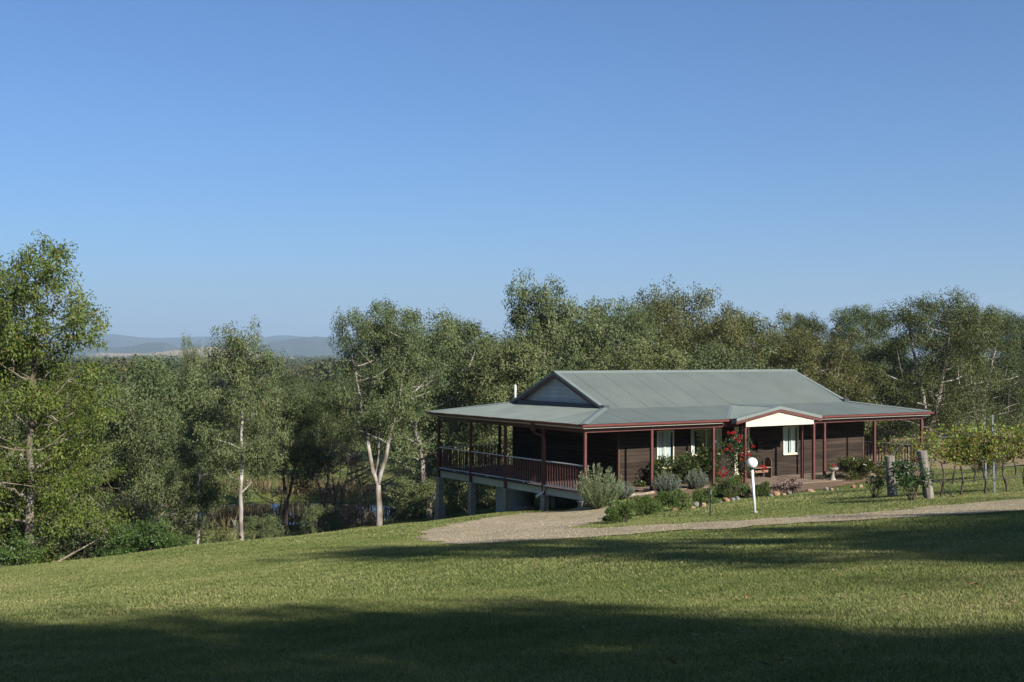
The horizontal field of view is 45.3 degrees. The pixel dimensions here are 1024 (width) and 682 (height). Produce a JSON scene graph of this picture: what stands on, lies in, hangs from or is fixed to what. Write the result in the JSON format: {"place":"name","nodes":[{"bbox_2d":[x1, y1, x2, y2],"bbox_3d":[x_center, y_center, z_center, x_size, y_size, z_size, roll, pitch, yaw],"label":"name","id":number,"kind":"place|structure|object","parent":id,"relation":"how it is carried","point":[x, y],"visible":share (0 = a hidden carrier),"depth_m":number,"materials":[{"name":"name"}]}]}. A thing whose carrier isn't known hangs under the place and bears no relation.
{"place":"outdoors","nodes":[
{"label":"outdoors","id":0,"kind":"place"},
{"bbox_2d":[44,342,181,355],"bbox_3d":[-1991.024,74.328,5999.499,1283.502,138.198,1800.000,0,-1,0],"label":"hills","id":1,"kind":"structure","parent":0,"point":[148,347],"depth_m":5669.53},
{"bbox_2d":[80,347,293,357],"bbox_3d":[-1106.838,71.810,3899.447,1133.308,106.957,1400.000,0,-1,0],"label":"paddock hill","id":2,"kind":"structure","parent":0,"point":[174,352],"depth_m":3732.63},
{"bbox_2d":[188,501,409,524],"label":"pond water","id":3,"kind":"structure","parent":0,"point":[258,505],"depth_m":103.25,"materials":[{"name":"blue liquid"}]},
{"bbox_2d":[258,336,472,355],"bbox_3d":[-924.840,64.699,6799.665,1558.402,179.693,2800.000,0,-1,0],"label":"hills","id":4,"kind":"structure","parent":0,"point":[312,346],"depth_m":6026.60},
{"bbox_2d":[0,356,1023,681],"bbox_3d":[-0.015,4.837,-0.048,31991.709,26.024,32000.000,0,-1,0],"label":"ground","id":5,"kind":"structure","parent":0,"point":[568,504],"depth_m":16.35,"materials":[{"name":"green plant"}]},
{"bbox_2d":[0,530,48,566],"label":"green shrub","id":6,"kind":"object","parent":5,"relation":"on","point":[13,558],"visible":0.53,"depth_m":42.88,"materials":[{"name":"green plant"}]},
{"bbox_2d":[0,280,76,561],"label":"gum tree","id":7,"kind":"object","parent":5,"relation":"on","point":[24,438],"visible":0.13,"depth_m":52.03,"materials":[{"name":"green plant"}]},
{"bbox_2d":[0,342,100,517],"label":"gum tree","id":8,"kind":"object","parent":5,"relation":"on","point":[9,427],"visible":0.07,"depth_m":89.72,"materials":[{"name":"green plant"}]},
{"bbox_2d":[0,474,113,565],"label":"understory shrub","id":9,"kind":"object","parent":5,"relation":"on","point":[56,542],"visible":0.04,"depth_m":56.98,"materials":[{"name":"green plant"}]},
{"bbox_2d":[5,370,118,564],"bbox_3d":[-21.364,7.180,58.060,6.456,11.786,5.247,0,-1,33],"label":"gum tree","id":10,"kind":"object","parent":5,"relation":"on","point":[60,433],"visible":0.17,"depth_m":57.79,"materials":[{"name":"green plant"}]},
{"bbox_2d":[0,229,146,566],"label":"gum tree","id":11,"kind":"object","parent":5,"relation":"on","point":[31,396],"visible":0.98,"depth_m":46.79,"materials":[{"name":"green plant"}]},
{"bbox_2d":[0,493,148,564],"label":"understory shrub","id":12,"kind":"object","parent":5,"relation":"on","point":[67,547],"visible":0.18,"depth_m":51.62,"materials":[{"name":"green plant"}]},
{"bbox_2d":[42,487,172,558],"bbox_3d":[-19.229,9.946,57.730,6.899,6.098,6.581,0,-1,-24],"label":"understory shrub","id":13,"kind":"object","parent":5,"relation":"on","point":[137,502],"visible":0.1,"depth_m":57.30,"materials":[{"name":"green plant"}]},
{"bbox_2d":[51,460,166,558],"bbox_3d":[-21.649,9.889,63.618,8.001,7.414,8.388,0,-1,-10],"label":"understory shrub","id":14,"kind":"object","parent":5,"relation":"on","point":[117,491],"visible":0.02,"depth_m":62.52,"materials":[{"name":"green plant"}]},
{"bbox_2d":[37,380,207,550],"bbox_3d":[-19.738,7.421,60.118,8.773,10.989,8.159,0,-1,5],"label":"gum tree","id":15,"kind":"object","parent":5,"relation":"on","point":[165,424],"visible":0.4,"depth_m":59.14,"materials":[{"name":"green plant"}]},
{"bbox_2d":[64,472,193,557],"bbox_3d":[-17.401,9.211,55.081,6.207,6.486,5.739,0,-1,-11],"label":"bare shrub","id":16,"kind":"object","parent":5,"relation":"on","point":[147,504],"visible":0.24,"depth_m":54.85,"materials":[{"name":"brown plant"}]},
{"bbox_2d":[93,515,180,557],"bbox_3d":[-13.926,7.918,45.688,3.503,2.867,3.390,0,-1,29],"label":"green shrub","id":17,"kind":"object","parent":5,"relation":"on","point":[145,539],"visible":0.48,"depth_m":45.55,"materials":[{"name":"green plant"}]},
{"bbox_2d":[74,351,250,519],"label":"gum tree","id":18,"kind":"object","parent":5,"relation":"on","point":[157,380],"visible":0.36,"depth_m":66.37,"materials":[{"name":"green plant"}]},
{"bbox_2d":[145,531,194,550],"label":"green shrub","id":19,"kind":"object","parent":5,"relation":"on","point":[184,542],"visible":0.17,"depth_m":46.84,"materials":[{"name":"green plant"}]},
{"bbox_2d":[116,478,232,551],"bbox_3d":[-16.790,9.462,59.736,6.596,5.830,6.292,0,-1,-26],"label":"understory shrub","id":20,"kind":"object","parent":5,"relation":"on","point":[167,500],"visible":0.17,"depth_m":59.16,"materials":[{"name":"green plant"}]},
{"bbox_2d":[152,399,234,544],"bbox_3d":[-12.832,6.133,49.918,3.073,7.689,3.175,0,-1,-1],"label":"gum tree","id":21,"kind":"object","parent":5,"relation":"on","point":[211,494],"visible":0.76,"depth_m":49.74,"materials":[{"name":"green plant"}]},
{"bbox_2d":[126,388,271,523],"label":"gum tree","id":22,"kind":"object","parent":5,"relation":"on","point":[231,429],"visible":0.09,"depth_m":75.97,"materials":[{"name":"green plant"}]},
{"bbox_2d":[175,330,225,518],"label":"gum tree","id":23,"kind":"object","parent":5,"relation":"on","point":[188,358],"visible":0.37,"depth_m":69.72,"materials":[{"name":"green plant"}]},
{"bbox_2d":[1,474,449,534],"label":"reeds","id":24,"kind":"object","parent":5,"relation":"on","point":[227,515],"visible":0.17,"depth_m":89.87,"materials":[{"name":"green plant"}]},
{"bbox_2d":[181,315,294,539],"bbox_3d":[-10.498,3.830,46.958,4.286,9.656,4.148,0,-1,9],"label":"gum tree","id":25,"kind":"object","parent":5,"relation":"on","point":[240,362],"visible":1,"depth_m":46.48,"materials":[{"name":"green plant"}]},
{"bbox_2d":[234,512,289,539],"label":"understory shrub","id":26,"kind":"object","parent":5,"relation":"on","point":[268,523],"visible":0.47,"depth_m":51.65,"materials":[{"name":"green plant"}]},
{"bbox_2d":[7,354,521,395],"bbox_3d":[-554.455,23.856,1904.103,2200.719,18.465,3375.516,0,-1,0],"label":"distant forest","id":27,"kind":"object","parent":5,"relation":"on","point":[316,366],"visible":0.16,"depth_m":292.69,"materials":[{"name":"green plant"}]},
{"bbox_2d":[257,481,298,527],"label":"bare shrub","id":28,"kind":"object","parent":5,"relation":"on","point":[276,495],"visible":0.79,"depth_m":87.60,"materials":[{"name":"brown plant"}]},
{"bbox_2d":[228,375,352,535],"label":"gum tree","id":29,"kind":"object","parent":5,"relation":"on","point":[295,412],"visible":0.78,"depth_m":83.04,"materials":[{"name":"green plant"}]},
{"bbox_2d":[295,502,344,533],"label":"understory shrub","id":30,"kind":"object","parent":5,"relation":"on","point":[317,512],"visible":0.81,"depth_m":61.73,"materials":[{"name":"green plant"}]},
{"bbox_2d":[272,368,380,521],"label":"gum tree","id":31,"kind":"object","parent":5,"relation":"on","point":[288,380],"visible":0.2,"depth_m":91.96,"materials":[{"name":"green plant"}]},
{"bbox_2d":[284,428,388,530],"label":"bare shrub","id":32,"kind":"object","parent":5,"relation":"on","point":[334,496],"visible":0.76,"depth_m":83.84,"materials":[{"name":"brown plant"}]},
{"bbox_2d":[326,383,371,481],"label":"gum tree","id":33,"kind":"object","parent":5,"relation":"on","point":[356,437],"visible":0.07,"depth_m":116.86,"materials":[{"name":"green plant"}]},
{"bbox_2d":[332,451,405,527],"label":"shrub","id":34,"kind":"object","parent":5,"relation":"on","point":[365,511],"visible":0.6,"depth_m":87.89,"materials":[{"name":"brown plant"}]},
{"bbox_2d":[321,297,453,526],"bbox_3d":[-5.343,3.004,51.053,5.118,9.906,5.142,0,-1,39],"label":"gum tree","id":35,"kind":"object","parent":5,"relation":"on","point":[378,397],"visible":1,"depth_m":50.58,"materials":[{"name":"green plant"}]},
{"bbox_2d":[383,477,450,522],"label":"understory shrub","id":36,"kind":"object","parent":5,"relation":"on","point":[426,489],"visible":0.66,"depth_m":65.55,"materials":[{"name":"green plant"}]},
{"bbox_2d":[353,307,509,517],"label":"gum tree","id":37,"kind":"object","parent":5,"relation":"on","point":[445,348],"visible":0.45,"depth_m":73.04,"materials":[{"name":"green plant"}]},
{"bbox_2d":[393,313,511,516],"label":"gum tree","id":38,"kind":"object","parent":5,"relation":"on","point":[429,469],"visible":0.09,"depth_m":79.42,"materials":[{"name":"green plant"}]},
{"bbox_2d":[444,464,495,514],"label":"understory shrub","id":39,"kind":"object","parent":5,"relation":"on","point":[478,505],"visible":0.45,"depth_m":61.75,"materials":[{"name":"green plant"}]},
{"bbox_2d":[443,455,509,509],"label":"understory shrub","id":40,"kind":"object","parent":5,"relation":"on","point":[491,500],"visible":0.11,"depth_m":69.24,"materials":[{"name":"green plant"}]},
{"bbox_2d":[446,324,551,509],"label":"gum tree","id":41,"kind":"object","parent":5,"relation":"on","point":[492,369],"visible":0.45,"depth_m":70.47,"materials":[{"name":"green plant"}]},
{"bbox_2d":[496,486,534,512],"bbox_3d":[0.133,6.642,51.866,1.660,1.233,1.660,0,-1,0],"label":"water tank","id":42,"kind":"object","parent":5,"relation":"on","point":[521,500],"visible":0.58,"depth_m":51.18,"materials":[{"name":"grey metal"}]},
{"bbox_2d":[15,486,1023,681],"bbox_3d":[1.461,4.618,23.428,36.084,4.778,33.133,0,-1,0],"label":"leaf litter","id":43,"kind":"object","parent":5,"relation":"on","point":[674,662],"visible":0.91,"depth_m":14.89,"materials":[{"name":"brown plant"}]},
{"bbox_2d":[484,266,590,460],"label":"gum tree","id":44,"kind":"object","parent":5,"relation":"on","point":[560,323],"visible":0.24,"depth_m":84.30,"materials":[{"name":"green plant"}]},
{"bbox_2d":[481,304,685,380],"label":"gum tree","id":45,"kind":"object","parent":5,"relation":"on","point":[592,330],"visible":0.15,"depth_m":87.46,"materials":[{"name":"green plant"}]},
{"bbox_2d":[575,463,623,508],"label":"rosemary bush","id":46,"kind":"object","parent":5,"relation":"on","point":[606,499],"visible":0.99,"depth_m":44.17,"materials":[{"name":"green plant"}]},
{"bbox_2d":[526,295,712,369],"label":"gum tree","id":47,"kind":"object","parent":5,"relation":"on","point":[609,305],"visible":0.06,"depth_m":95.42,"materials":[{"name":"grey plant"}]},
{"bbox_2d":[535,335,704,377],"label":"gum tree","id":48,"kind":"object","parent":5,"relation":"on","point":[665,358],"visible":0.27,"depth_m":80.72,"materials":[{"name":"green plant"}]},
{"bbox_2d":[606,499,637,522],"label":"shrub","id":49,"kind":"object","parent":5,"relation":"on","point":[626,509],"visible":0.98,"depth_m":33.37,"materials":[{"name":"green plant"}]},
{"bbox_2d":[609,296,662,359],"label":"gum tree","id":50,"kind":"object","parent":5,"relation":"on","point":[632,316],"visible":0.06,"depth_m":92.36,"materials":[{"name":"green plant"}]},
{"bbox_2d":[632,494,664,514],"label":"shrub","id":51,"kind":"object","parent":5,"relation":"on","point":[649,508],"visible":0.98,"depth_m":38.51,"materials":[{"name":"green plant"}]},
{"bbox_2d":[653,490,668,506],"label":"shrub","id":52,"kind":"object","parent":5,"relation":"on","point":[661,497],"visible":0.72,"depth_m":42.38,"materials":[{"name":"green plant"}]},
{"bbox_2d":[666,488,690,509],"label":"shrub","id":53,"kind":"object","parent":5,"relation":"on","point":[673,499],"visible":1,"depth_m":39.30,"materials":[{"name":"green plant"}]},
{"bbox_2d":[427,369,933,519],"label":"timber house","id":54,"kind":"structure","parent":5,"relation":"on","point":[629,426],"depth_m":51.37,"materials":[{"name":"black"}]},
{"bbox_2d":[655,430,674,468],"bbox_3d":[6.169,4.365,49.390,1.070,1.670,0.095,1,-1,-34],"label":"window","id":55,"kind":"structure","parent":54,"relation":"in","point":[665,445],"depth_m":49.46,"materials":[{"name":"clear glass"}]},
{"bbox_2d":[689,428,722,455],"bbox_3d":[8.010,4.167,50.617,1.850,1.240,0.095,1,-1,-34],"label":"window","id":56,"kind":"structure","parent":54,"relation":"in","point":[697,437],"depth_m":50.57,"materials":[{"name":"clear glass"}]},
{"bbox_2d":[747,457,771,478],"bbox_3d":[10.466,5.362,51.884,1.100,0.850,0.380,1,-1,-34],"label":"garden bench","id":57,"kind":"object","parent":54,"relation":"on","point":[768,465],"visible":0.52,"depth_m":52.05,"materials":[{"name":"red wood"}]},
{"bbox_2d":[781,425,798,454],"bbox_3d":[12.117,4.322,53.385,1.100,1.370,0.095,1,-1,-34],"label":"window","id":58,"kind":"structure","parent":54,"relation":"in","point":[790,433],"depth_m":53.37,"materials":[{"name":"white glass"}]},
{"bbox_2d":[616,274,752,354],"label":"gum tree","id":59,"kind":"object","parent":5,"relation":"on","point":[668,308],"visible":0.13,"depth_m":99.54,"materials":[{"name":"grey plant"}]},
{"bbox_2d":[691,486,719,504],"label":"shrub","id":60,"kind":"object","parent":5,"relation":"on","point":[699,495],"visible":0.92,"depth_m":41.55,"materials":[{"name":"green plant"}]},
{"bbox_2d":[653,303,774,369],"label":"gum tree","id":61,"kind":"object","parent":5,"relation":"on","point":[719,328],"visible":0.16,"depth_m":90.98,"materials":[{"name":"green plant"}]},
{"bbox_2d":[712,474,742,498],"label":"shrub","id":62,"kind":"object","parent":5,"relation":"on","point":[729,480],"visible":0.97,"depth_m":45.14,"materials":[{"name":"green plant"}]},
{"bbox_2d":[655,339,807,374],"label":"gum tree","id":63,"kind":"object","parent":5,"relation":"on","point":[721,359],"visible":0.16,"depth_m":82.71,"materials":[{"name":"green plant"}]},
{"bbox_2d":[730,481,751,497],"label":"shrub","id":64,"kind":"object","parent":5,"relation":"on","point":[746,491],"visible":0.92,"depth_m":45.30,"materials":[{"name":"green plant"}]},
{"bbox_2d":[692,305,811,368],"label":"gum tree","id":65,"kind":"object","parent":5,"relation":"on","point":[750,327],"visible":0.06,"depth_m":98.36,"materials":[{"name":"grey plant"}]},
{"bbox_2d":[746,457,757,512],"bbox_3d":[6.633,4.037,33.912,0.310,1.641,0.304,0,-1,0],"label":"globe lamp","id":66,"kind":"object","parent":5,"relation":"on","point":[751,462],"visible":0.98,"depth_m":33.87,"materials":[{"name":"white metal"}]},
{"bbox_2d":[750,481,771,497],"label":"shrub","id":67,"kind":"object","parent":5,"relation":"on","point":[761,489],"visible":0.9,"depth_m":44.69,"materials":[{"name":"green plant"}]},
{"bbox_2d":[599,468,939,499],"bbox_3d":[11.251,5.929,50.136,19.296,0.258,4.775,1,-1,-35],"label":"garden bed","id":68,"kind":"object","parent":5,"relation":"on","point":[819,485],"visible":0.29,"depth_m":49.42,"materials":[{"name":"brown soil"}]},
{"bbox_2d":[612,481,635,499],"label":"lavender bush","id":69,"kind":"object","parent":68,"relation":"on","point":[626,493],"visible":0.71,"depth_m":44.90,"materials":[{"name":"grey plant"}]},
{"bbox_2d":[646,453,675,483],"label":"glossy shrub","id":70,"kind":"object","parent":68,"relation":"on","point":[661,463],"visible":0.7,"depth_m":48.29,"materials":[{"name":"green plant"}]},
{"bbox_2d":[651,470,681,492],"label":"lavender bush","id":71,"kind":"object","parent":68,"relation":"on","point":[666,483],"visible":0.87,"depth_m":46.34,"materials":[{"name":"grey plant"}]},
{"bbox_2d":[672,450,705,484],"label":"glossy shrub","id":72,"kind":"object","parent":68,"relation":"on","point":[682,469],"visible":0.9,"depth_m":49.08,"materials":[{"name":"green plant"}]},
{"bbox_2d":[685,468,708,488],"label":"lavender bush","id":73,"kind":"object","parent":68,"relation":"on","point":[697,480],"visible":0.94,"depth_m":47.69,"materials":[{"name":"grey plant"}]},
{"bbox_2d":[695,440,727,483],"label":"glossy shrub","id":74,"kind":"object","parent":68,"relation":"on","point":[706,462],"visible":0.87,"depth_m":49.25,"materials":[{"name":"green plant"}]},
{"bbox_2d":[719,431,766,483],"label":"red rose bush","id":75,"kind":"object","parent":68,"relation":"on","point":[737,450],"visible":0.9,"depth_m":49.22,"materials":[{"name":"green plant"}]},
{"bbox_2d":[834,456,876,479],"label":"hedge shrub","id":76,"kind":"object","parent":68,"relation":"on","point":[863,466],"visible":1,"depth_m":51.40,"materials":[{"name":"green plant"}]},
{"bbox_2d":[736,326,830,384],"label":"gum tree","id":77,"kind":"object","parent":5,"relation":"on","point":[765,356],"visible":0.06,"depth_m":95.36,"materials":[{"name":"green plant"}]},
{"bbox_2d":[770,476,802,493],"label":"succulent clump","id":78,"kind":"object","parent":5,"relation":"on","point":[795,487],"visible":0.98,"depth_m":44.71,"materials":[{"name":"pink plant"}]},
{"bbox_2d":[776,312,832,379],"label":"gum tree","id":79,"kind":"object","parent":5,"relation":"on","point":[802,322],"visible":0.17,"depth_m":148.95,"materials":[{"name":"green plant"}]},
{"bbox_2d":[755,318,886,440],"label":"gum tree","id":80,"kind":"object","parent":5,"relation":"on","point":[789,352],"visible":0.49,"depth_m":87.12,"materials":[{"name":"green plant"}]},
{"bbox_2d":[812,344,886,445],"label":"gum tree","id":81,"kind":"object","parent":5,"relation":"on","point":[856,351],"visible":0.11,"depth_m":113.86,"materials":[{"name":"green plant"}]},
{"bbox_2d":[823,304,915,388],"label":"gum tree","id":82,"kind":"object","parent":5,"relation":"on","point":[863,319],"visible":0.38,"depth_m":148.09,"materials":[{"name":"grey plant"}]},
{"bbox_2d":[842,362,901,452],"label":"gum tree","id":83,"kind":"object","parent":5,"relation":"on","point":[881,397],"visible":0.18,"depth_m":109.55,"materials":[{"name":"green plant"}]},
{"bbox_2d":[865,476,885,497],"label":"rose bush","id":84,"kind":"object","parent":5,"relation":"on","point":[879,484],"visible":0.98,"depth_m":36.12,"materials":[{"name":"green plant"}]},
{"bbox_2d":[843,335,929,446],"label":"gum tree","id":85,"kind":"object","parent":5,"relation":"on","point":[868,347],"visible":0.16,"depth_m":111.41,"materials":[{"name":"green plant"}]},
{"bbox_2d":[884,455,896,495],"bbox_3d":[11.386,4.084,36.862,0.385,1.294,0.315,0,-1,0],"label":"vine end post","id":86,"kind":"object","parent":5,"relation":"on","point":[888,466],"visible":0.64,"depth_m":36.75,"materials":[{"name":"wood"}]},
{"bbox_2d":[874,427,939,488],"bbox_3d":[12.779,3.825,39.675,2.033,2.087,0.775,0,-1,0],"label":"grape vine","id":87,"kind":"object","parent":5,"relation":"on","point":[899,453],"visible":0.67,"depth_m":39.71,"materials":[{"name":"green plant"}]},
{"bbox_2d":[884,457,936,500],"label":"dark rose bush","id":88,"kind":"object","parent":5,"relation":"on","point":[904,472],"visible":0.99,"depth_m":33.07,"materials":[{"name":"green plant"}]},
{"bbox_2d":[916,450,933,498],"bbox_3d":[11.329,3.692,33.615,0.486,1.398,0.303,0,-1,0],"label":"vine end post","id":89,"kind":"object","parent":5,"relation":"on","point":[922,455],"visible":0.68,"depth_m":33.50,"materials":[{"name":"wood"}]},
{"bbox_2d":[909,424,951,469],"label":"grape vine","id":90,"kind":"object","parent":5,"relation":"on","point":[931,447],"visible":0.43,"depth_m":40.05,"materials":[{"name":"green plant"}]},
{"bbox_2d":[843,285,1021,460],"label":"gum tree","id":91,"kind":"object","parent":5,"relation":"on","point":[928,342],"visible":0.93,"depth_m":90.23,"materials":[{"name":"green plant"}]},
{"bbox_2d":[909,418,970,495],"bbox_3d":[11.955,3.274,34.334,1.654,2.258,0.793,0,-1,0],"label":"grape vine","id":92,"kind":"object","parent":5,"relation":"on","point":[931,451],"visible":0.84,"depth_m":34.32,"materials":[{"name":"green plant"}]},
{"bbox_2d":[865,431,1023,468],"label":"dry paddock","id":93,"kind":"structure","parent":5,"relation":"on","point":[945,466],"depth_m":106.63,"materials":[{"name":"plant"}]},
{"bbox_2d":[926,424,980,483],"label":"grape vine","id":94,"kind":"object","parent":5,"relation":"on","point":[947,445],"visible":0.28,"depth_m":41.73,"materials":[{"name":"green plant"}]},
{"bbox_2d":[902,303,1023,441],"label":"gum tree","id":95,"kind":"object","parent":5,"relation":"on","point":[1007,327],"visible":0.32,"depth_m":102.90,"materials":[{"name":"green plant"}]},
{"bbox_2d":[940,425,990,494],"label":"grape vine","id":96,"kind":"object","parent":5,"relation":"on","point":[952,452],"visible":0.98,"depth_m":34.37,"materials":[{"name":"green plant"}]},
{"bbox_2d":[943,419,1018,493],"bbox_3d":[13.127,3.248,34.269,2.093,2.171,1.048,0,-1,0],"label":"grape vine","id":97,"kind":"object","parent":5,"relation":"on","point":[986,456],"visible":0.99,"depth_m":34.27,"materials":[{"name":"green plant"}]},
{"bbox_2d":[956,444,1009,478],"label":"pale shrub","id":98,"kind":"object","parent":5,"relation":"on","point":[988,465],"visible":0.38,"depth_m":45.56,"materials":[{"name":"green plant"}]},
{"bbox_2d":[974,423,1011,478],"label":"grape vine","id":99,"kind":"object","parent":5,"relation":"on","point":[1008,427],"visible":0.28,"depth_m":44.13,"materials":[{"name":"green plant"}]},
{"bbox_2d":[991,414,995,492],"bbox_3d":[13.477,3.210,34.374,0.132,2.300,0.070,0,-1,0],"label":"star picket","id":100,"kind":"object","parent":5,"relation":"on","point":[993,464],"visible":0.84,"depth_m":34.36,"materials":[{"name":"metal"}]},
{"bbox_2d":[969,304,1023,433],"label":"gum tree","id":101,"kind":"object","parent":5,"relation":"on","point":[1020,320],"visible":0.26,"depth_m":110.94,"materials":[{"name":"green plant"}]},
{"bbox_2d":[977,418,1023,491],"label":"grape vine","id":102,"kind":"object","parent":5,"relation":"on","point":[999,450],"visible":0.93,"depth_m":34.32,"materials":[{"name":"green plant"}]},
{"bbox_2d":[991,421,1023,484],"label":"grape vine","id":103,"kind":"object","parent":5,"relation":"on","point":[1013,453],"visible":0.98,"depth_m":34.25,"materials":[{"name":"green plant"}]},
{"bbox_2d":[0,0,1023,337],"label":"sky","id":104,"kind":"structure","parent":0,"point":[287,164],"materials":[{"name":"blue"}]},
{"bbox_2d":[23,334,1015,356],"bbox_3d":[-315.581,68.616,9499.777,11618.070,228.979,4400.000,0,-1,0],"label":"hills","id":105,"kind":"structure","parent":0,"point":[115,340],"depth_m":8631.45,"materials":[{"name":"blue"}]},
{"bbox_2d":[415,498,1023,543],"bbox_3d":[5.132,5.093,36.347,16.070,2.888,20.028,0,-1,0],"label":"driveway","id":106,"kind":"structure","parent":0,"point":[593,512],"depth_m":29.99,"materials":[{"name":"beige gravel"}]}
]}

